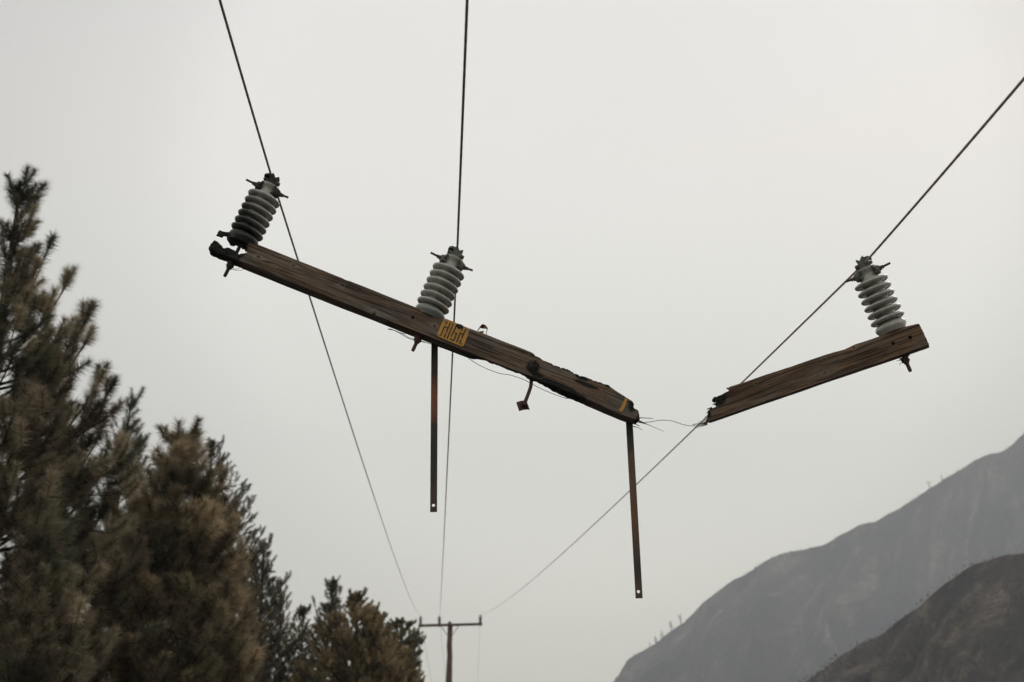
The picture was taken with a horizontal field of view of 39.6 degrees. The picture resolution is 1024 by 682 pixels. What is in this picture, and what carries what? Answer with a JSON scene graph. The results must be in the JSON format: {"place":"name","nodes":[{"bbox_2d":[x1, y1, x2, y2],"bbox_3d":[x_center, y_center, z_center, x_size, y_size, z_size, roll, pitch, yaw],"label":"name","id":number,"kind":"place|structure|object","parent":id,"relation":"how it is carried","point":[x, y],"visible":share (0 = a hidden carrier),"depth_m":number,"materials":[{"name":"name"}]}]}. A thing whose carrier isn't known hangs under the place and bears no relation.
{"place":"outdoors","nodes":[
{"label":"outdoors","id":0,"kind":"place"},
{"bbox_2d":[0,0,1023,681],"label":"sky","id":1,"kind":"structure","parent":0,"point":[656,195],"materials":[{"name":"white"}]},
{"bbox_2d":[613,434,1023,681],"bbox_3d":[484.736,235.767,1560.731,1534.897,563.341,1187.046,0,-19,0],"label":"burnt hill","id":2,"kind":"structure","parent":0,"point":[861,611],"depth_m":1614.45,"materials":[{"name":"grey soil"}]},
{"bbox_2d":[615,448,1023,680],"bbox_3d":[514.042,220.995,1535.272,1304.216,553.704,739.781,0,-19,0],"label":"hill scrub","id":3,"kind":"object","parent":2,"relation":"on","point":[833,567],"visible":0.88,"depth_m":1671.04,"materials":[{"name":"plant"}]},
{"bbox_2d":[805,553,1023,681],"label":"burnt hill","id":4,"kind":"structure","parent":0,"point":[984,659],"depth_m":355.96,"materials":[{"name":"grey soil"}]},
{"bbox_2d":[799,553,1023,681],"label":"hill scrub","id":5,"kind":"object","parent":4,"relation":"on","point":[945,648],"visible":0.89,"depth_m":370.54,"materials":[{"name":"plant"}]},
{"bbox_3d":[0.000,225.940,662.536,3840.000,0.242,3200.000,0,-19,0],"label":"ground","id":6,"kind":"structure","parent":0,"visible":0},
{"bbox_2d":[0,498,113,681],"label":"pine tree","id":7,"kind":"object","parent":6,"relation":"on","point":[47,543],"visible":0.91,"depth_m":14.46,"materials":[{"name":"green plant"}]},
{"bbox_2d":[0,162,169,681],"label":"pine tree","id":8,"kind":"object","parent":6,"relation":"on","point":[48,460],"visible":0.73,"depth_m":15.91,"materials":[{"name":"green plant"}]},
{"bbox_2d":[64,384,155,681],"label":"pine tree","id":9,"kind":"object","parent":6,"relation":"on","point":[131,428],"visible":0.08,"depth_m":24.67,"materials":[{"name":"green plant"}]},
{"bbox_2d":[87,415,268,681],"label":"pine tree","id":10,"kind":"object","parent":6,"relation":"on","point":[191,541],"visible":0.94,"depth_m":16.44,"materials":[{"name":"green plant"}]},
{"bbox_2d":[148,433,284,681],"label":"conifer tree","id":11,"kind":"object","parent":6,"relation":"on","point":[212,456],"visible":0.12,"depth_m":27.41,"materials":[{"name":"green plant"}]},
{"bbox_2d":[237,543,267,658],"bbox_3d":[-6.554,9.174,34.662,1.769,8.651,1.749,0,-19,0],"label":"conifer tree","id":12,"kind":"object","parent":6,"relation":"on","point":[251,581],"visible":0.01,"depth_m":35.73,"materials":[{"name":"green plant"}]},
{"bbox_2d":[239,533,288,681],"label":"conifer tree","id":13,"kind":"object","parent":6,"relation":"on","point":[265,568],"visible":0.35,"depth_m":32.31,"materials":[{"name":"green plant"}]},
{"bbox_2d":[260,570,305,681],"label":"conifer tree","id":14,"kind":"object","parent":6,"relation":"on","point":[291,648],"visible":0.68,"depth_m":32.48,"materials":[{"name":"green plant"}]},
{"bbox_2d":[280,603,318,681],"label":"conifer tree","id":15,"kind":"object","parent":6,"relation":"on","point":[302,611],"visible":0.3,"depth_m":33.76,"materials":[{"name":"green plant"}]},
{"bbox_2d":[299,575,350,681],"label":"conifer tree","id":16,"kind":"object","parent":6,"relation":"on","point":[331,586],"visible":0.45,"depth_m":33.75,"materials":[{"name":"green plant"}]},
{"bbox_2d":[290,587,419,681],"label":"conifer tree","id":17,"kind":"object","parent":6,"relation":"on","point":[351,647],"visible":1,"depth_m":30.20,"materials":[{"name":"green plant"}]},
{"bbox_2d":[350,611,400,678],"bbox_3d":[-3.737,11.144,38.816,2.378,7.581,2.309,0,-19,0],"label":"conifer tree","id":18,"kind":"object","parent":6,"relation":"on","point":[387,625],"visible":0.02,"depth_m":39.67,"materials":[{"name":"green plant"}]},
{"bbox_2d":[383,616,426,681],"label":"broadleaf tree","id":19,"kind":"object","parent":6,"relation":"on","point":[413,637],"visible":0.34,"depth_m":41.64,"materials":[{"name":"plant"}]},
{"bbox_2d":[387,643,425,681],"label":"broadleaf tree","id":20,"kind":"object","parent":6,"relation":"on","point":[415,672],"visible":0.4,"depth_m":33.75,"materials":[{"name":"plant"}]},
{"bbox_2d":[418,614,481,681],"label":"utility pole","id":21,"kind":"object","parent":6,"relation":"on","point":[450,625],"visible":1,"depth_m":59.73,"materials":[{"name":"brown wood"}]},
{"bbox_2d":[218,0,430,677],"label":"power line","id":22,"kind":"object","parent":21,"relation":"attached to","point":[243,81],"visible":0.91,"depth_m":6.67,"materials":[{"name":"black metal"}]},
{"bbox_2d":[439,0,468,678],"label":"power line","id":23,"kind":"object","parent":21,"relation":"attached to","point":[463,96],"visible":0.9,"depth_m":5.65,"materials":[{"name":"black metal"}]},
{"bbox_2d":[209,173,661,597],"bbox_3d":[-0.312,0.154,6.199,2.301,1.175,0.160,22,-17,0],"label":"broken crossarm","id":24,"kind":"object","parent":23,"relation":"hanging from","point":[424,319],"visible":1,"depth_m":6.22,"materials":[{"name":"brown wood"}]},
{"bbox_2d":[422,341,708,425],"bbox_3d":[0.649,0.181,6.288,2.110,0.352,0.244,-1,-19,3],"label":"bonding wire","id":25,"kind":"object","parent":24,"relation":"attached to","point":[550,392],"visible":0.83,"depth_m":6.29,"materials":[{"name":"grey metal"}]},
{"bbox_2d":[478,77,1023,661],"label":"power line","id":26,"kind":"object","parent":21,"relation":"attached to","point":[992,115],"visible":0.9,"depth_m":5.95,"materials":[{"name":"black metal"}]},
{"bbox_2d":[692,256,928,427],"bbox_3d":[1.236,0.022,6.221,1.067,0.544,0.152,-20,-12,13],"label":"broken crossarm","id":27,"kind":"object","parent":26,"relation":"attached to","point":[897,338],"visible":1,"depth_m":6.12,"materials":[{"name":"brown wood"}]}
]}

